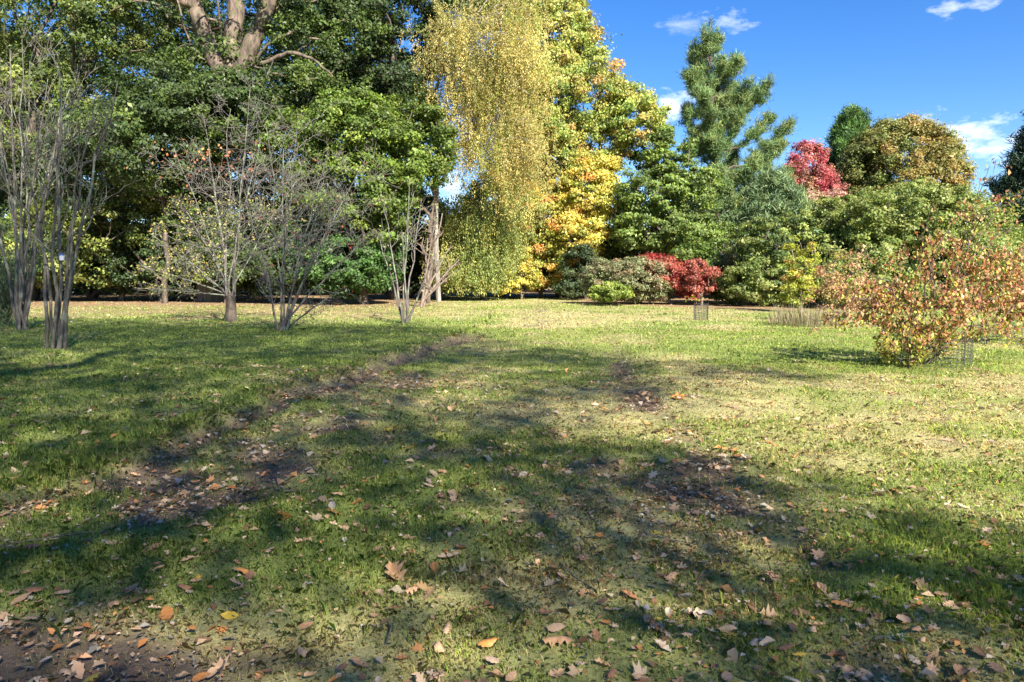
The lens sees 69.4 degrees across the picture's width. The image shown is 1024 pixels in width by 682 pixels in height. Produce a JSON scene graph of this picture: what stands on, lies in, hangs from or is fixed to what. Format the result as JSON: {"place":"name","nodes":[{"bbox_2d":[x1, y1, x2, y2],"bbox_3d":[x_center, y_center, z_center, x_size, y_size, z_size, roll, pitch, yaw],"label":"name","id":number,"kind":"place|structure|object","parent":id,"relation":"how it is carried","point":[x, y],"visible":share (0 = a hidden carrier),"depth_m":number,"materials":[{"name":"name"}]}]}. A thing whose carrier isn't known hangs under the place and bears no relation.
{"place":"outdoors","nodes":[
{"label":"outdoors","id":0,"kind":"place"},
{"bbox_2d":[0,283,1023,681],"bbox_3d":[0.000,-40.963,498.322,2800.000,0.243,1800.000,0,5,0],"label":"ground","id":1,"kind":"structure","parent":0,"point":[116,643],"depth_m":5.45,"materials":[{"name":"plant"}]},
{"bbox_2d":[23,586,43,591],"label":"fallen leaf","id":2,"kind":"object","parent":1,"relation":"on","point":[34,589],"visible":1,"depth_m":3.77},
{"bbox_2d":[0,219,67,326],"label":"willow shrub","id":3,"kind":"object","parent":1,"relation":"on","point":[6,313],"visible":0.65,"depth_m":23.85,"materials":[{"name":"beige plant"}]},
{"bbox_2d":[0,217,94,301],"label":"hazel shrub","id":4,"kind":"object","parent":1,"relation":"on","point":[39,283],"visible":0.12,"depth_m":48.73,"materials":[{"name":"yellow plant"}]},
{"bbox_2d":[5,531,93,544],"bbox_3d":[-2.845,1.213,4.561,0.470,0.018,0.028,-3,6,-29],"label":"twig","id":5,"kind":"object","parent":1,"relation":"on","point":[51,537],"visible":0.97,"depth_m":4.55,"materials":[{"name":"wood"}]},
{"bbox_2d":[0,3,105,329],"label":"bare shrub","id":6,"kind":"object","parent":1,"relation":"on","point":[20,309],"visible":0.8,"depth_m":22.20,"materials":[{"name":"grey plant"}]},
{"bbox_2d":[59,668,72,677],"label":"fallen leaf","id":7,"kind":"object","parent":1,"relation":"on","point":[67,671],"visible":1,"depth_m":3.02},
{"bbox_2d":[0,0,159,299],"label":"beech tree","id":8,"kind":"object","parent":1,"relation":"on","point":[132,21],"visible":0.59,"depth_m":51.47,"materials":[{"name":"green plant"}]},
{"bbox_2d":[0,52,163,348],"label":"bare shrub","id":9,"kind":"object","parent":1,"relation":"on","point":[57,324],"visible":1,"depth_m":15.56,"materials":[{"name":"grey plant"}]},
{"bbox_2d":[83,672,99,681],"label":"fallen leaf","id":10,"kind":"object","parent":1,"relation":"on","point":[90,678],"visible":1,"depth_m":2.98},
{"bbox_2d":[88,671,103,681],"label":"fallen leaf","id":11,"kind":"object","parent":1,"relation":"on","point":[100,675],"visible":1,"depth_m":3.00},
{"bbox_2d":[3,182,252,300],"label":"hazel tree","id":12,"kind":"object","parent":1,"relation":"on","point":[91,242],"visible":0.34,"depth_m":47.96,"materials":[{"name":"green plant"}]},
{"bbox_2d":[79,222,197,301],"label":"holly shrub","id":13,"kind":"object","parent":1,"relation":"on","point":[122,261],"visible":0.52,"depth_m":48.53,"materials":[{"name":"green plant"}]},
{"bbox_2d":[0,155,299,298],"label":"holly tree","id":14,"kind":"object","parent":1,"relation":"on","point":[92,292],"visible":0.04,"depth_m":55.44,"materials":[{"name":"green plant"}]},
{"bbox_2d":[11,50,296,302],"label":"hazel tree","id":15,"kind":"object","parent":1,"relation":"on","point":[161,106],"visible":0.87,"depth_m":44.32,"materials":[{"name":"green plant"}]},
{"bbox_2d":[158,606,173,619],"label":"fallen leaf","id":16,"kind":"object","parent":1,"relation":"on","point":[166,612],"visible":1,"depth_m":3.58,"materials":[{"name":"plant"}]},
{"bbox_2d":[192,672,209,680],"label":"fallen leaf","id":17,"kind":"object","parent":1,"relation":"on","point":[199,676],"visible":1,"depth_m":3.02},
{"bbox_2d":[206,664,221,677],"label":"fallen leaf","id":18,"kind":"object","parent":1,"relation":"on","point":[212,671],"visible":1,"depth_m":3.05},
{"bbox_2d":[0,0,431,294],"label":"woodland","id":19,"kind":"object","parent":1,"relation":"on","point":[80,289],"visible":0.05,"depth_m":69.27,"materials":[{"name":"green plant"}]},
{"bbox_2d":[150,196,281,302],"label":"hazel shrub","id":20,"kind":"object","parent":1,"relation":"on","point":[254,290],"visible":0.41,"depth_m":46.19,"materials":[{"name":"green plant"}]},
{"bbox_2d":[126,58,314,321],"bbox_3d":[-10.717,-5.428,27.300,6.502,9.595,5.145,-2,5,-23],"label":"bare tree","id":21,"kind":"object","parent":1,"relation":"on","point":[230,311],"visible":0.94,"depth_m":27.38,"materials":[{"name":"grey plant"}]},
{"bbox_2d":[216,625,229,633],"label":"fallen leaf","id":22,"kind":"object","parent":1,"relation":"on","point":[223,628],"visible":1,"depth_m":3.43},
{"bbox_2d":[217,639,236,681],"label":"twig","id":23,"kind":"object","parent":1,"relation":"on","point":[222,667],"visible":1,"depth_m":3.12,"materials":[{"name":"wood"}]},
{"bbox_2d":[220,611,238,619],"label":"fallen leaf","id":24,"kind":"object","parent":1,"relation":"on","point":[227,615],"visible":1,"depth_m":3.56,"materials":[{"name":"plant"}]},
{"bbox_2d":[75,0,392,301],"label":"oak tree","id":25,"kind":"object","parent":1,"relation":"on","point":[290,28],"visible":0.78,"depth_m":48.55,"materials":[{"name":"green plant"}]},
{"bbox_2d":[244,570,254,580],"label":"fallen leaf","id":26,"kind":"object","parent":1,"relation":"on","point":[247,576],"visible":1,"depth_m":4.02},
{"bbox_2d":[241,198,323,302],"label":"hazel shrub","id":27,"kind":"object","parent":1,"relation":"on","point":[297,283],"visible":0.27,"depth_m":45.63,"materials":[{"name":"green plant"}]},
{"bbox_2d":[195,94,405,330],"bbox_3d":[-6.074,-3.825,22.242,5.853,7.184,4.265,0,5,0],"label":"bare tree","id":28,"kind":"object","parent":1,"relation":"on","point":[285,321],"visible":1,"depth_m":22.25,"materials":[{"name":"grey plant"}]},
{"bbox_2d":[298,647,306,656],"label":"fallen leaf","id":29,"kind":"object","parent":1,"relation":"on","point":[302,651],"visible":1,"depth_m":3.24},
{"bbox_2d":[297,621,314,629],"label":"fallen leaf","id":30,"kind":"object","parent":1,"relation":"on","point":[305,625],"visible":0.99,"depth_m":3.49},
{"bbox_2d":[264,214,415,302],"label":"laurel shrub","id":31,"kind":"object","parent":1,"relation":"on","point":[374,271],"visible":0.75,"depth_m":43.74,"materials":[{"name":"green plant"}]},
{"bbox_2d":[249,82,432,304],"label":"maple tree","id":32,"kind":"object","parent":1,"relation":"on","point":[384,137],"visible":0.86,"depth_m":42.44,"materials":[{"name":"green plant"}]},
{"bbox_2d":[351,657,371,667],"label":"fallen leaf","id":33,"kind":"object","parent":1,"relation":"on","point":[358,661],"visible":1,"depth_m":3.14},
{"bbox_2d":[276,0,494,298],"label":"yew tree","id":34,"kind":"object","parent":1,"relation":"on","point":[396,77],"visible":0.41,"depth_m":52.00,"materials":[{"name":"green plant"}]},
{"bbox_2d":[385,557,406,580],"bbox_3d":[-0.634,1.236,4.042,0.124,0.094,0.216,-1,5,-8],"label":"fallen leaf","id":35,"kind":"object","parent":1,"relation":"on","point":[393,568],"visible":1,"depth_m":4.05,"materials":[{"name":"plant"}]},
{"bbox_2d":[393,651,409,659],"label":"fallen leaf","id":36,"kind":"object","parent":1,"relation":"on","point":[400,657],"visible":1,"depth_m":3.19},
{"bbox_2d":[370,178,445,322],"bbox_3d":[-3.850,-3.199,26.385,2.649,5.212,2.362,-2,5,-27],"label":"bare shrub","id":37,"kind":"object","parent":1,"relation":"on","point":[402,312],"visible":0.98,"depth_m":26.43,"materials":[{"name":"grey plant"}]},
{"bbox_2d":[403,586,419,594],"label":"fallen leaf","id":38,"kind":"object","parent":1,"relation":"on","point":[410,589],"visible":0.98,"depth_m":3.78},
{"bbox_2d":[375,186,456,297],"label":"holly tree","id":39,"kind":"object","parent":1,"relation":"on","point":[417,271],"visible":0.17,"depth_m":57.93,"materials":[{"name":"green plant"}]},
{"bbox_2d":[382,87,463,302],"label":"birch tree","id":40,"kind":"object","parent":1,"relation":"on","point":[428,126],"visible":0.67,"depth_m":45.20,"materials":[{"name":"green plant"}]},
{"bbox_2d":[425,671,444,681],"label":"fallen leaf","id":41,"kind":"object","parent":1,"relation":"on","point":[435,674],"visible":0.91,"depth_m":3.03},
{"bbox_2d":[413,210,460,306],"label":"bare shrub","id":42,"kind":"object","parent":1,"relation":"on","point":[424,297],"visible":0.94,"depth_m":40.85,"materials":[{"name":"beige plant"}]},
{"bbox_2d":[434,641,444,652],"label":"fallen leaf","id":43,"kind":"object","parent":1,"relation":"on","point":[438,646],"visible":0.98,"depth_m":3.25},
{"bbox_2d":[441,622,451,633],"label":"fallen leaf","id":44,"kind":"object","parent":1,"relation":"on","point":[446,628],"visible":0.99,"depth_m":3.43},
{"bbox_2d":[438,551,460,557],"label":"fallen leaf","id":45,"kind":"object","parent":1,"relation":"on","point":[448,555],"visible":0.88,"depth_m":4.35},
{"bbox_2d":[420,179,537,299],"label":"weeping willow","id":46,"kind":"object","parent":1,"relation":"on","point":[485,261],"visible":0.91,"depth_m":50.70,"materials":[{"name":"green plant"}]},
{"bbox_2d":[398,0,569,301],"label":"weeping birch","id":47,"kind":"object","parent":1,"relation":"on","point":[482,76],"visible":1,"depth_m":45.87,"materials":[{"name":"yellow plant"}]},
{"bbox_2d":[23,222,951,293],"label":"woodland","id":48,"kind":"object","parent":1,"relation":"on","point":[943,281],"depth_m":81.84,"materials":[{"name":"green plant"}]},
{"bbox_2d":[477,637,497,646],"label":"fallen leaf","id":49,"kind":"object","parent":1,"relation":"on","point":[489,642],"visible":1,"depth_m":3.26,"materials":[{"name":"plant"}]},
{"bbox_2d":[485,656,498,662],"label":"fallen leaf","id":50,"kind":"object","parent":1,"relation":"on","point":[491,659],"visible":1,"depth_m":3.12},
{"bbox_2d":[438,171,553,296],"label":"alder tree","id":51,"kind":"object","parent":1,"relation":"on","point":[473,186],"visible":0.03,"depth_m":61.97,"materials":[{"name":"green plant"}]},
{"bbox_2d":[487,669,505,676],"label":"fallen leaf","id":52,"kind":"object","parent":1,"relation":"on","point":[495,672],"visible":0.86,"depth_m":3.05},
{"bbox_2d":[504,670,516,681],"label":"fallen leaf","id":53,"kind":"object","parent":1,"relation":"on","point":[510,676],"visible":1,"depth_m":2.99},
{"bbox_2d":[0,297,1023,681],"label":"leaf litter","id":54,"kind":"object","parent":1,"relation":"on","point":[78,669],"visible":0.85,"depth_m":5.16,"materials":[{"name":"plant"}]},
{"bbox_2d":[495,245,549,299],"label":"maple tree","id":55,"kind":"object","parent":1,"relation":"on","point":[531,280],"visible":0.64,"depth_m":54.18,"materials":[{"name":"yellow plant"}]},
{"bbox_2d":[484,156,577,297],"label":"maple tree","id":56,"kind":"object","parent":1,"relation":"on","point":[540,253],"visible":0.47,"depth_m":55.47,"materials":[{"name":"yellow plant"}]},
{"bbox_2d":[544,623,565,631],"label":"fallen leaf","id":57,"kind":"object","parent":1,"relation":"on","point":[553,627],"visible":1,"depth_m":3.39,"materials":[{"name":"plant"}]},
{"bbox_2d":[549,666,566,677],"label":"fallen leaf","id":58,"kind":"object","parent":1,"relation":"on","point":[559,671],"visible":1,"depth_m":3.06,"materials":[{"name":"plant"}]},
{"bbox_2d":[543,636,575,646],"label":"fallen leaf","id":59,"kind":"object","parent":1,"relation":"on","point":[554,639],"visible":0.99,"depth_m":3.28,"materials":[{"name":"plant"}]},
{"bbox_2d":[461,0,672,297],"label":"tulip tree","id":60,"kind":"object","parent":1,"relation":"on","point":[605,119],"visible":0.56,"depth_m":56.27,"materials":[{"name":"yellow plant"}]},
{"bbox_2d":[550,243,600,299],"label":"yew shrub","id":61,"kind":"object","parent":1,"relation":"on","point":[566,286],"visible":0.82,"depth_m":53.35,"materials":[{"name":"green plant"}]},
{"bbox_2d":[556,558,596,590],"bbox_3d":[0.338,1.278,4.057,0.031,0.015,0.453,-2,5,-24],"label":"twig","id":62,"kind":"object","parent":1,"relation":"on","point":[577,578],"visible":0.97,"depth_m":4.00,"materials":[{"name":"wood"}]},
{"bbox_2d":[534,148,626,298],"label":"maple tree","id":63,"kind":"object","parent":1,"relation":"on","point":[586,219],"visible":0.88,"depth_m":54.34,"materials":[{"name":"yellow plant"}]},
{"bbox_2d":[546,237,643,287],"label":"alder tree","id":64,"kind":"object","parent":1,"relation":"on","point":[591,262],"depth_m":64.55,"materials":[{"name":"green plant"}]},
{"bbox_2d":[591,625,601,641],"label":"fallen leaf","id":65,"kind":"object","parent":1,"relation":"on","point":[596,633],"visible":1,"depth_m":3.38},
{"bbox_2d":[594,656,610,666],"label":"fallen leaf","id":66,"kind":"object","parent":1,"relation":"on","point":[598,660],"visible":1,"depth_m":3.13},
{"bbox_2d":[587,280,634,305],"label":"lime shrub","id":67,"kind":"object","parent":1,"relation":"on","point":[603,293],"visible":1,"depth_m":42.51,"materials":[{"name":"green plant"}]},
{"bbox_2d":[607,668,617,677],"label":"fallen leaf","id":68,"kind":"object","parent":1,"relation":"on","point":[612,671],"visible":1,"depth_m":3.04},
{"bbox_2d":[571,141,674,274],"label":"alder tree","id":69,"kind":"object","parent":1,"relation":"on","point":[608,252],"visible":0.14,"depth_m":58.38,"materials":[{"name":"green plant"}]},
{"bbox_2d":[573,255,676,303],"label":"cotoneaster shrub","id":70,"kind":"object","parent":1,"relation":"on","point":[628,270],"visible":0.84,"depth_m":44.25,"materials":[{"name":"green plant"}]},
{"bbox_2d":[655,639,670,651],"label":"fallen leaf","id":71,"kind":"object","parent":1,"relation":"on","point":[666,647],"visible":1,"depth_m":3.27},
{"bbox_2d":[636,529,695,544],"bbox_3d":[0.957,1.234,4.639,0.418,0.015,0.021,4,6,41],"label":"twig","id":72,"kind":"object","parent":1,"relation":"on","point":[665,538],"visible":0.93,"depth_m":4.62,"materials":[{"name":"wood"}]},
{"bbox_2d":[605,123,737,299],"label":"chestnut tree","id":73,"kind":"object","parent":1,"relation":"on","point":[669,176],"visible":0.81,"depth_m":52.48,"materials":[{"name":"green plant"}]},
{"bbox_2d":[637,252,717,303],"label":"japanese maple","id":74,"kind":"object","parent":1,"relation":"on","point":[679,277],"visible":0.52,"depth_m":43.90,"materials":[{"name":"red plant"}]},
{"bbox_2d":[694,303,708,319],"bbox_3d":[7.428,-1.119,29.100,0.553,0.760,0.551,3,6,35],"label":"wire guard","id":75,"kind":"object","parent":1,"relation":"on","point":[703,308],"visible":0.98,"depth_m":29.09,"materials":[{"name":"metal"}]},
{"bbox_2d":[681,258,722,305],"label":"japanese maple","id":76,"kind":"object","parent":1,"relation":"on","point":[710,272],"visible":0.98,"depth_m":42.66,"materials":[{"name":"red plant"}]},
{"bbox_2d":[697,609,712,614],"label":"fallen leaf","id":77,"kind":"object","parent":1,"relation":"on","point":[706,612],"visible":1,"depth_m":3.61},
{"bbox_2d":[669,234,772,302],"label":"rhododendron","id":78,"kind":"object","parent":1,"relation":"on","point":[712,256],"visible":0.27,"depth_m":47.34,"materials":[{"name":"green plant"}]},
{"bbox_2d":[721,670,732,681],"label":"fallen leaf","id":79,"kind":"object","parent":1,"relation":"on","point":[727,675],"visible":1,"depth_m":3.04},
{"bbox_2d":[718,624,737,633],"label":"fallen leaf","id":80,"kind":"object","parent":1,"relation":"on","point":[726,626],"visible":0.96,"depth_m":3.45,"materials":[{"name":"plant"}]},
{"bbox_2d":[721,629,740,644],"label":"fallen leaf","id":81,"kind":"object","parent":1,"relation":"on","point":[729,635],"visible":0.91,"depth_m":3.35,"materials":[{"name":"plant"}]},
{"bbox_2d":[720,242,746,304],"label":"sapling","id":82,"kind":"object","parent":1,"relation":"on","point":[736,245],"visible":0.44,"depth_m":43.81,"materials":[{"name":"green plant"}]},
{"bbox_2d":[674,13,829,297],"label":"pine tree","id":83,"kind":"object","parent":1,"relation":"on","point":[718,96],"visible":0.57,"depth_m":57.37,"materials":[{"name":"green plant"}]},
{"bbox_2d":[759,636,776,645],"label":"fallen leaf","id":84,"kind":"object","parent":1,"relation":"on","point":[766,640],"visible":1,"depth_m":3.32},
{"bbox_2d":[708,166,827,290],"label":"pine tree","id":85,"kind":"object","parent":1,"relation":"on","point":[773,192],"visible":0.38,"depth_m":53.68,"materials":[{"name":"green plant"}]},
{"bbox_2d":[766,570,781,581],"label":"fallen leaf","id":86,"kind":"object","parent":1,"relation":"on","point":[772,575],"visible":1,"depth_m":4.00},
{"bbox_2d":[777,644,795,650],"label":"fallen leaf","id":87,"kind":"object","parent":1,"relation":"on","point":[785,647],"visible":1,"depth_m":3.25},
{"bbox_2d":[711,194,888,305],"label":"rhododendron","id":88,"kind":"object","parent":1,"relation":"on","point":[758,268],"visible":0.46,"depth_m":41.92,"materials":[{"name":"green plant"}]},
{"bbox_2d":[776,235,825,310],"bbox_3d":[13.541,-3.132,34.780,2.088,3.835,1.974,0,5,0],"label":"spindle shrub","id":89,"kind":"object","parent":1,"relation":"on","point":[797,278],"visible":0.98,"depth_m":34.67,"materials":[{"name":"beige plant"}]},
{"bbox_2d":[767,297,852,325],"bbox_3d":[10.326,-1.095,25.948,2.998,0.967,3.067,0,5,0],"label":"grass tussock","id":90,"kind":"object","parent":1,"relation":"on","point":[791,318],"depth_m":25.60,"materials":[{"name":"plant"}]},
{"bbox_2d":[784,136,849,194],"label":"red maple","id":91,"kind":"object","parent":1,"relation":"on","point":[818,174],"visible":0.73,"depth_m":63.89,"materials":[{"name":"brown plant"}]},
{"bbox_2d":[797,186,851,262],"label":"maple tree","id":92,"kind":"object","parent":1,"relation":"on","point":[819,194],"visible":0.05,"depth_m":60.10,"materials":[{"name":"brown plant"}]},
{"bbox_2d":[826,649,849,656],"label":"fallen leaf","id":93,"kind":"object","parent":1,"relation":"on","point":[840,653],"visible":1,"depth_m":3.21,"materials":[{"name":"plant"}]},
{"bbox_2d":[831,600,851,606],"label":"fallen leaf","id":94,"kind":"object","parent":1,"relation":"on","point":[837,602],"visible":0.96,"depth_m":3.70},
{"bbox_2d":[803,248,882,315],"bbox_3d":[12.183,-1.940,26.595,3.057,2.849,2.236,4,7,42],"label":"copper shrub","id":95,"kind":"object","parent":1,"relation":"on","point":[835,275],"visible":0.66,"depth_m":26.71,"materials":[{"name":"orange plant"}]},
{"bbox_2d":[841,665,854,675],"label":"fallen leaf","id":96,"kind":"object","parent":1,"relation":"on","point":[848,668],"visible":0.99,"depth_m":3.08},
{"bbox_2d":[807,101,908,248],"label":"pine tree","id":97,"kind":"object","parent":1,"relation":"on","point":[850,119],"visible":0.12,"depth_m":71.36,"materials":[{"name":"green plant"}]},
{"bbox_2d":[885,632,906,640],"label":"fallen leaf","id":98,"kind":"object","parent":1,"relation":"on","point":[892,637],"visible":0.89,"depth_m":3.38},
{"bbox_2d":[896,614,911,622],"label":"fallen leaf","id":99,"kind":"object","parent":1,"relation":"on","point":[902,617],"visible":0.98,"depth_m":3.52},
{"bbox_2d":[831,110,980,263],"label":"hornbeam tree","id":100,"kind":"object","parent":1,"relation":"on","point":[935,153],"visible":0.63,"depth_m":65.83,"materials":[{"name":"brown plant"}]},
{"bbox_2d":[796,179,1023,308],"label":"rhododendron","id":101,"kind":"object","parent":1,"relation":"on","point":[881,241],"visible":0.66,"depth_m":38.20,"materials":[{"name":"green plant"}]},
{"bbox_2d":[799,158,1023,365],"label":"copper bush","id":102,"kind":"object","parent":1,"relation":"on","point":[961,294],"visible":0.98,"depth_m":13.18,"materials":[{"name":"brown plant"}]},
{"bbox_2d":[900,335,973,369],"bbox_3d":[7.531,0.220,13.084,1.126,0.640,1.107,0,5,0],"label":"wire guard","id":103,"kind":"object","parent":1,"relation":"on","point":[964,354],"visible":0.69,"depth_m":12.76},
{"bbox_2d":[953,663,967,674],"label":"fallen leaf","id":104,"kind":"object","parent":1,"relation":"on","point":[963,670],"visible":1,"depth_m":3.07,"materials":[{"name":"plant"}]},
{"bbox_2d":[987,662,1004,673],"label":"fallen leaf","id":105,"kind":"object","parent":1,"relation":"on","point":[995,667],"visible":1,"depth_m":3.05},
{"bbox_2d":[969,236,1023,339],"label":"copper bush","id":106,"kind":"object","parent":1,"relation":"on","point":[1004,309],"visible":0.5,"depth_m":17.97,"materials":[{"name":"brown plant"}]},
{"bbox_2d":[980,320,1023,344],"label":"wire guard","id":107,"kind":"object","parent":1,"relation":"on","point":[1014,322],"visible":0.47,"depth_m":17.90,"materials":[{"name":"metal"}]},
{"bbox_2d":[981,109,1023,228],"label":"pine tree","id":108,"kind":"object","parent":1,"relation":"on","point":[1013,181],"visible":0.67,"depth_m":49.07,"materials":[{"name":"green plant"}]},
{"bbox_2d":[982,223,1023,301],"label":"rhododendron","id":109,"kind":"object","parent":1,"relation":"on","point":[1020,231],"visible":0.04,"depth_m":43.23,"materials":[{"name":"green plant"}]},
{"bbox_2d":[0,0,1023,276],"label":"sky","id":110,"kind":"structure","parent":0,"point":[959,62],"materials":[{"name":"blue"}]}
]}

